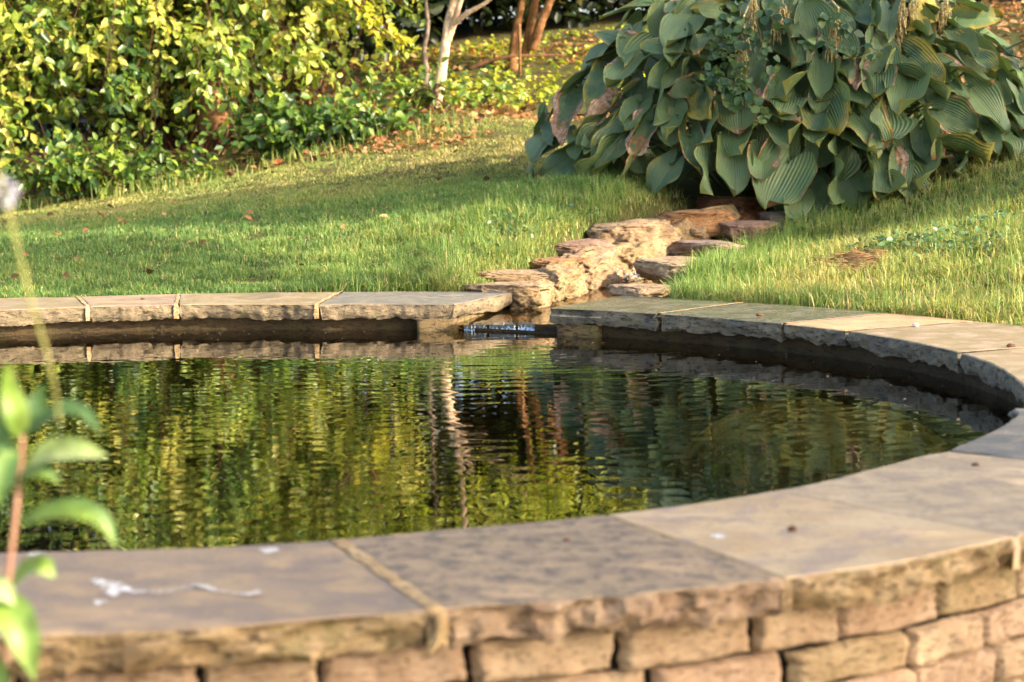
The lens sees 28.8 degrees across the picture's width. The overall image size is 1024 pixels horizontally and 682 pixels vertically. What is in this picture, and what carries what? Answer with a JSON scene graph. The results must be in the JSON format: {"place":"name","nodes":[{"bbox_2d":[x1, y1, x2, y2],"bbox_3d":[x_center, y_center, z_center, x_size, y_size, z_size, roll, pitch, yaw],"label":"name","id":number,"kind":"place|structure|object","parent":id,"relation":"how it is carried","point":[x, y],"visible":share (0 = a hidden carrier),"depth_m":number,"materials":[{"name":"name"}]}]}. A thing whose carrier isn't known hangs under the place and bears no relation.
{"place":"outdoors","nodes":[
{"label":"outdoors","id":0,"kind":"place"},
{"bbox_2d":[345,0,420,61],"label":"overhanging branch","id":1,"kind":"object","parent":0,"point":[365,9],"visible":1,"depth_m":13.04,"materials":[{"name":"yellow plant"}]},
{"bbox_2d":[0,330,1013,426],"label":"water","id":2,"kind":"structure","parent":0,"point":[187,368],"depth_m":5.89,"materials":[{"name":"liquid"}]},
{"bbox_2d":[0,0,1023,324],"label":"ground","id":3,"kind":"structure","parent":0,"point":[464,32],"depth_m":12.43,"materials":[{"name":"soil"}]},
{"bbox_2d":[0,175,60,422],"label":"flower spike","id":4,"kind":"object","parent":3,"relation":"on","point":[8,201],"visible":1,"depth_m":1.60,"materials":[{"name":"green plant"}]},
{"bbox_2d":[0,361,116,681],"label":"leafy plant","id":5,"kind":"object","parent":3,"relation":"on","point":[19,626],"visible":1,"depth_m":1.86,"materials":[{"name":"green plant"}]},
{"bbox_2d":[0,0,150,188],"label":"broadleaf shrub","id":6,"kind":"object","parent":3,"relation":"on","point":[14,125],"visible":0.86,"depth_m":13.66,"materials":[{"name":"green plant"}]},
{"bbox_2d":[19,0,163,141],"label":"evergreen tree","id":7,"kind":"object","parent":3,"relation":"on","point":[101,132],"visible":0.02,"depth_m":17.33,"materials":[{"name":"green plant"}]},
{"bbox_2d":[0,114,231,211],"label":"shrub","id":8,"kind":"object","parent":3,"relation":"on","point":[74,170],"visible":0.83,"depth_m":13.13,"materials":[{"name":"green plant"}]},
{"bbox_2d":[75,294,175,321],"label":"coping slab","id":9,"kind":"structure","parent":3,"relation":"on","point":[125,307],"depth_m":7.13,"materials":[{"name":"beige stone"}]},
{"bbox_2d":[0,0,394,168],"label":"broadleaf shrub","id":10,"kind":"object","parent":3,"relation":"on","point":[176,53],"visible":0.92,"depth_m":13.78,"materials":[{"name":"green plant"}]},
{"bbox_2d":[199,40,238,138],"bbox_3d":[-2.041,-1.747,13.799,0.208,0.690,0.384,-4,7,-30],"label":"tree stump","id":11,"kind":"object","parent":3,"relation":"on","point":[216,117],"visible":0.3,"depth_m":13.79,"materials":[{"name":"brown wood"}]},
{"bbox_2d":[1,107,494,212],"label":"tall grass","id":12,"kind":"structure","parent":3,"relation":"on","point":[44,200],"depth_m":13.07,"materials":[{"name":"green plant"}]},
{"bbox_2d":[174,292,338,320],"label":"coping slab","id":13,"kind":"structure","parent":3,"relation":"on","point":[263,306],"depth_m":7.14,"materials":[{"name":"beige stone"}]},
{"bbox_2d":[10,149,513,279],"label":"fallen leaves","id":14,"kind":"object","parent":3,"relation":"on","point":[149,271],"visible":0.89,"depth_m":9.76,"materials":[{"name":"brown plant"}]},
{"bbox_2d":[169,0,425,131],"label":"broadleaf shrub","id":15,"kind":"object","parent":3,"relation":"on","point":[334,8],"visible":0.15,"depth_m":14.84,"materials":[{"name":"green plant"}]},
{"bbox_2d":[180,73,433,170],"bbox_3d":[-1.268,-1.461,13.414,1.909,0.695,1.036,-1,6,0],"label":"shrub","id":16,"kind":"object","parent":3,"relation":"on","point":[324,122],"visible":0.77,"depth_m":13.32,"materials":[{"name":"green plant"}]},
{"bbox_2d":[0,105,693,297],"bbox_3d":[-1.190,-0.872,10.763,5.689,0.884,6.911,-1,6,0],"label":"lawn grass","id":17,"kind":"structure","parent":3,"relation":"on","point":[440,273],"depth_m":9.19,"materials":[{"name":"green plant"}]},
{"bbox_2d":[397,192,1023,263],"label":"clover","id":18,"kind":"object","parent":17,"relation":"on","point":[890,238],"visible":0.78,"depth_m":8.07,"materials":[{"name":"green plant"}]},
{"bbox_2d":[247,0,449,70],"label":"evergreen tree","id":19,"kind":"object","parent":3,"relation":"on","point":[410,27],"visible":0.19,"depth_m":17.62,"materials":[{"name":"green plant"}]},
{"bbox_2d":[421,0,429,93],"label":"sapling","id":20,"kind":"object","parent":3,"relation":"on","point":[424,51],"visible":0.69,"depth_m":14.14,"materials":[{"name":"grey plant"}]},
{"bbox_2d":[342,56,536,114],"bbox_3d":[-0.530,-1.722,13.958,1.332,0.528,0.884,2,7,23],"label":"shrub","id":21,"kind":"object","parent":3,"relation":"on","point":[408,90],"visible":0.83,"depth_m":13.88,"materials":[{"name":"green plant"}]},
{"bbox_2d":[391,0,514,28],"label":"evergreen tree","id":22,"kind":"object","parent":3,"relation":"on","point":[438,22],"visible":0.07,"depth_m":19.88,"materials":[{"name":"green plant"}]},
{"bbox_2d":[429,0,491,108],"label":"pale tree","id":23,"kind":"object","parent":3,"relation":"on","point":[454,18],"visible":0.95,"depth_m":13.82,"materials":[{"name":"white plant"}]},
{"bbox_2d":[417,307,504,368],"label":"pier block","id":24,"kind":"structure","parent":3,"relation":"on","point":[439,324],"depth_m":7.07,"materials":[{"name":"beige stone"}]},
{"bbox_2d":[314,291,511,319],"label":"coping slab","id":25,"kind":"structure","parent":24,"relation":"on","point":[414,305],"depth_m":7.12,"materials":[{"name":"beige stone"}]},
{"bbox_2d":[348,100,609,154],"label":"leaf litter","id":26,"kind":"object","parent":3,"relation":"on","point":[436,145],"visible":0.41,"depth_m":13.05,"materials":[{"name":"brown plant"}]},
{"bbox_2d":[460,310,556,331],"bbox_3d":[0.102,0.023,7.368,0.454,0.218,0.684,2,6,19],"label":"spill ledge","id":27,"kind":"object","parent":3,"relation":"on","point":[538,321],"visible":0.09,"depth_m":7.17,"materials":[{"name":"brown stone"}]},
{"bbox_2d":[374,23,648,115],"bbox_3d":[0.931,-2.195,15.555,3.980,1.014,3.896,-1,6,0],"label":"ground cover","id":28,"kind":"object","parent":3,"relation":"on","point":[548,90],"visible":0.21,"depth_m":15.96,"materials":[{"name":"green plant"}]},
{"bbox_2d":[0,316,1023,681],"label":"pond wall","id":29,"kind":"structure","parent":3,"relation":"on","point":[970,630],"depth_m":2.96,"materials":[{"name":"beige stone"}]},
{"bbox_2d":[0,297,85,326],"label":"coping slab","id":30,"kind":"structure","parent":29,"relation":"on","point":[16,311],"depth_m":7.06,"materials":[{"name":"beige stone"}]},
{"bbox_2d":[0,541,426,677],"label":"coping slab","id":31,"kind":"structure","parent":29,"relation":"on","point":[316,601],"depth_m":2.59,"materials":[{"name":"beige stone"}]},
{"bbox_2d":[27,552,45,555],"bbox_3d":[-0.706,0.318,2.945,0.035,0.010,0.040,-1,6,0],"label":"bird dropping","id":32,"kind":"object","parent":31,"relation":"on","point":[33,553],"visible":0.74,"depth_m":2.94,"materials":[{"name":"white"}]},
{"bbox_2d":[93,600,106,603],"bbox_3d":[-0.545,0.345,2.629,0.022,0.001,0.025,-1,6,0],"label":"bird dropping","id":33,"kind":"object","parent":31,"relation":"on","point":[99,601],"visible":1,"depth_m":2.63,"materials":[{"name":"white"}]},
{"bbox_2d":[88,578,261,595],"bbox_3d":[-0.467,0.337,2.691,0.270,0.003,0.098,1,6,17],"label":"bird dropping","id":34,"kind":"object","parent":31,"relation":"on","point":[113,590],"visible":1,"depth_m":2.70,"materials":[{"name":"white"}]},
{"bbox_2d":[260,548,278,552],"bbox_3d":[-0.360,0.310,2.947,0.032,0.001,0.037,-1,6,0],"label":"bird dropping","id":35,"kind":"object","parent":31,"relation":"on","point":[268,550],"visible":1,"depth_m":2.95,"materials":[{"name":"white"}]},
{"bbox_2d":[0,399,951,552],"bbox_3d":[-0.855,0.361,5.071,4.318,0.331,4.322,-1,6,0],"label":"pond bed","id":36,"kind":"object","parent":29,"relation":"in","point":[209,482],"visible":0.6,"depth_m":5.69,"materials":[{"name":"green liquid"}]},
{"bbox_2d":[329,515,785,655],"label":"coping slab","id":37,"kind":"structure","parent":29,"relation":"on","point":[543,582],"depth_m":2.74,"materials":[{"name":"beige stone"}]},
{"bbox_2d":[660,302,887,342],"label":"coping slab","id":38,"kind":"structure","parent":29,"relation":"on","point":[741,318],"depth_m":6.52,"materials":[{"name":"grey stone"}]},
{"bbox_2d":[607,491,1016,614],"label":"coping slab","id":39,"kind":"structure","parent":29,"relation":"on","point":[826,555],"depth_m":2.96,"materials":[{"name":"beige stone"}]},
{"bbox_2d":[710,534,727,538],"bbox_3d":[0.314,0.296,3.017,0.028,0.001,0.031,-1,6,0],"label":"bird dropping","id":40,"kind":"object","parent":39,"relation":"on","point":[719,536],"visible":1,"depth_m":3.02,"materials":[{"name":"white"}]},
{"bbox_2d":[788,525,796,531],"bbox_3d":[0.429,0.288,3.048,0.014,0.012,0.013,-1,6,0],"label":"flower bud","id":41,"kind":"object","parent":39,"relation":"on","point":[791,528],"visible":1,"depth_m":3.04,"materials":[{"name":"brown plant"}]},
{"bbox_2d":[784,313,972,345],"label":"coping slab","id":42,"kind":"structure","parent":29,"relation":"on","point":[831,331],"depth_m":6.20,"materials":[{"name":"beige stone"}]},
{"bbox_2d":[773,452,1023,571],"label":"coping slab","id":43,"kind":"structure","parent":29,"relation":"on","point":[955,489],"depth_m":3.37,"materials":[{"name":"beige stone"}]},
{"bbox_2d":[846,321,1023,373],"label":"coping slab","id":44,"kind":"structure","parent":29,"relation":"on","point":[940,345],"depth_m":5.79,"materials":[{"name":"beige stone"}]},
{"bbox_2d":[1007,343,1015,347],"bbox_3d":[1.383,0.013,5.516,0.027,0.015,0.018,-1,6,0],"label":"seed husk","id":45,"kind":"object","parent":44,"relation":"on","point":[1009,345],"visible":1,"depth_m":5.51,"materials":[{"name":"brown plant"}]},
{"bbox_2d":[947,408,1023,459],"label":"coping slab","id":46,"kind":"structure","parent":29,"relation":"on","point":[1006,440],"depth_m":3.87,"materials":[{"name":"grey stone"}]},
{"bbox_2d":[960,348,1023,401],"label":"coping slab","id":47,"kind":"structure","parent":29,"relation":"on","point":[1002,369],"depth_m":5.19,"materials":[{"name":"beige stone"}]},
{"bbox_2d":[0,0,1023,199],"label":"leaf litter","id":48,"kind":"object","parent":3,"relation":"on","point":[1014,6],"visible":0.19,"depth_m":15.32,"materials":[{"name":"brown plant"}]},
{"bbox_2d":[467,54,565,70],"bbox_3d":[0.049,-2.198,15.714,0.812,0.138,0.111,-2,6,-14],"label":"fallen branch","id":49,"kind":"object","parent":3,"relation":"on","point":[476,65],"visible":0.99,"depth_m":15.65,"materials":[{"name":"brown wood"}]},
{"bbox_2d":[518,24,520,75],"bbox_3d":[0.057,-2.143,14.655,0.024,0.381,0.023,-1,6,0],"label":"tree trunk","id":50,"kind":"object","parent":3,"relation":"on","point":[519,49],"visible":1,"depth_m":14.65,"materials":[{"name":"brown wood"}]},
{"bbox_2d":[428,0,630,33],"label":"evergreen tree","id":51,"kind":"object","parent":3,"relation":"on","point":[561,12],"visible":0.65,"depth_m":18.17,"materials":[{"name":"green plant"}]},
{"bbox_2d":[508,0,554,70],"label":"brown stem tree","id":52,"kind":"object","parent":3,"relation":"on","point":[532,37],"visible":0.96,"depth_m":16.09,"materials":[{"name":"orange plant"}]},
{"bbox_2d":[557,324,602,395],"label":"pier block","id":53,"kind":"structure","parent":3,"relation":"on","point":[591,330],"depth_m":6.82,"materials":[{"name":"stone"}]},
{"bbox_2d":[549,296,739,330],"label":"coping slab","id":54,"kind":"structure","parent":53,"relation":"on","point":[635,312],"depth_m":6.82,"materials":[{"name":"grey stone"}]},
{"bbox_2d":[554,238,614,255],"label":"rill stone","id":55,"kind":"object","parent":3,"relation":"on","point":[572,246],"visible":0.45,"depth_m":8.69,"materials":[{"name":"beige stone"}]},
{"bbox_2d":[569,0,649,12],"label":"evergreen tree","id":56,"kind":"object","parent":3,"relation":"on","point":[616,5],"visible":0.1,"depth_m":20.32,"materials":[{"name":"green plant"}]},
{"bbox_2d":[480,204,740,313],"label":"rill bank","id":57,"kind":"structure","parent":3,"relation":"on","point":[684,226],"depth_m":9.34,"materials":[{"name":"beige stone"}]},
{"bbox_2d":[461,281,553,293],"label":"rill stone","id":58,"kind":"object","parent":57,"relation":"on","point":[507,287],"visible":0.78,"depth_m":7.57,"materials":[{"name":"beige stone"}]},
{"bbox_2d":[474,269,550,282],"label":"rill stone","id":59,"kind":"object","parent":57,"relation":"on","point":[508,275],"visible":0.48,"depth_m":7.87,"materials":[{"name":"beige stone"}]},
{"bbox_2d":[529,256,592,268],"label":"rill stone","id":60,"kind":"object","parent":57,"relation":"on","point":[537,263],"visible":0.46,"depth_m":8.29,"materials":[{"name":"beige stone"}]},
{"bbox_2d":[654,209,736,237],"bbox_3d":[0.856,-0.562,9.598,0.402,0.150,0.303,-3,7,-23],"label":"rill stone","id":61,"kind":"object","parent":57,"relation":"on","point":[710,219],"visible":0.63,"depth_m":9.48,"materials":[{"name":"brown stone"}]},
{"bbox_2d":[459,231,780,328],"bbox_3d":[0.594,-0.307,8.569,0.583,0.204,3.399,2,7,26],"label":"rill bed","id":62,"kind":"object","parent":3,"relation":"on","point":[594,296],"visible":0.09,"depth_m":8.08,"materials":[{"name":"brown stone"}]},
{"bbox_2d":[506,278,556,312],"bbox_3d":[0.071,-0.165,7.667,0.168,0.149,0.315,2,6,19],"label":"rill stone","id":63,"kind":"object","parent":62,"relation":"on","point":[530,301],"visible":0.81,"depth_m":7.55,"materials":[{"name":"beige stone"}]},
{"bbox_2d":[538,263,588,305],"bbox_3d":[0.169,-0.205,8.028,0.211,0.208,0.428,2,7,22],"label":"rill stone","id":64,"kind":"object","parent":62,"relation":"on","point":[570,283],"visible":0.56,"depth_m":7.95,"materials":[{"name":"beige stone"}]},
{"bbox_2d":[560,245,623,293],"bbox_3d":[0.344,-0.280,8.465,0.229,0.249,0.477,3,7,30],"label":"rill stone","id":65,"kind":"object","parent":62,"relation":"on","point":[601,267],"visible":0.59,"depth_m":8.37,"materials":[{"name":"beige stone"}]},
{"bbox_2d":[585,218,680,257],"bbox_3d":[0.555,-0.444,9.109,0.457,0.231,0.383,-1,6,0],"label":"rill stone","id":66,"kind":"object","parent":62,"relation":"on","point":[663,235],"visible":0.56,"depth_m":8.97,"materials":[{"name":"beige stone"}]},
{"bbox_2d":[618,241,655,283],"bbox_3d":[0.528,-0.331,8.870,0.250,0.225,0.406,-1,6,0],"label":"rill stone","id":67,"kind":"object","parent":62,"relation":"on","point":[627,257],"visible":0.38,"depth_m":8.72,"materials":[{"name":"beige stone"}]},
{"bbox_2d":[668,232,685,255],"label":"rill stone","id":68,"kind":"object","parent":62,"relation":"on","point":[682,237],"visible":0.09,"depth_m":9.20,"materials":[{"name":"beige stone"}]},
{"bbox_2d":[690,225,718,239],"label":"rill stone","id":69,"kind":"object","parent":62,"relation":"on","point":[697,232],"visible":0.19,"depth_m":9.43,"materials":[{"name":"beige stone"}]},
{"bbox_2d":[668,239,744,256],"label":"rill stone","id":70,"kind":"object","parent":62,"relation":"on","point":[680,247],"visible":0.62,"depth_m":8.94,"materials":[{"name":"beige stone"}]},
{"bbox_2d":[695,196,769,219],"bbox_3d":[1.129,-0.633,9.983,0.410,0.191,0.320,-4,7,-27],"label":"rill stone","id":71,"kind":"object","parent":62,"relation":"on","point":[748,208],"visible":0.45,"depth_m":9.89,"materials":[{"name":"brown stone"}]},
{"bbox_2d":[719,220,777,242],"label":"rill stone","id":72,"kind":"object","parent":62,"relation":"on","point":[729,229],"visible":0.78,"depth_m":9.45,"materials":[{"name":"brown stone"}]},
{"bbox_2d":[757,211,808,230],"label":"rill stone","id":73,"kind":"object","parent":62,"relation":"on","point":[765,215],"visible":0.33,"depth_m":9.76,"materials":[{"name":"grey stone"}]},
{"bbox_2d":[607,283,671,297],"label":"rill stone","id":74,"kind":"object","parent":3,"relation":"on","point":[635,289],"visible":0.84,"depth_m":7.57,"materials":[{"name":"beige stone"}]},
{"bbox_2d":[633,256,711,282],"bbox_3d":[0.694,-0.284,8.280,0.381,0.118,0.446,-1,6,0],"label":"rill stone","id":75,"kind":"object","parent":3,"relation":"on","point":[655,269],"visible":0.47,"depth_m":8.20,"materials":[{"name":"beige stone"}]},
{"bbox_2d":[524,0,1023,219],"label":"hosta plant","id":76,"kind":"object","parent":3,"relation":"on","point":[825,105],"visible":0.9,"depth_m":9.93,"materials":[{"name":"green plant"}]},
{"bbox_2d":[699,0,883,123],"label":"bindweed","id":77,"kind":"object","parent":76,"relation":"on","point":[724,86],"visible":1,"depth_m":9.72,"materials":[{"name":"green plant"}]},
{"bbox_2d":[808,248,890,270],"bbox_3d":[1.323,-0.311,7.770,0.367,0.085,0.508,-1,6,0],"label":"dry thatch","id":78,"kind":"object","parent":3,"relation":"on","point":[859,258],"visible":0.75,"depth_m":7.74,"materials":[{"name":"brown plant"}]},
{"bbox_2d":[568,226,813,301],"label":"rill water","id":79,"kind":"structure","parent":0,"point":[645,282],"depth_m":8.60,"materials":[{"name":"liquid"}]},
{"bbox_2d":[617,268,642,281],"bbox_3d":[0.195,-0.201,7.950,0.296,0.092,1.801,3,7,26],"label":"foam","id":80,"kind":"object","parent":79,"relation":"on","point":[631,276],"visible":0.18,"depth_m":8.55,"materials":[{"name":"white"}]},
{"bbox_2d":[644,140,1023,325],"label":"lawn grass","id":81,"kind":"structure","parent":0,"point":[758,272],"depth_m":7.58,"materials":[{"name":"green plant"}]}
]}

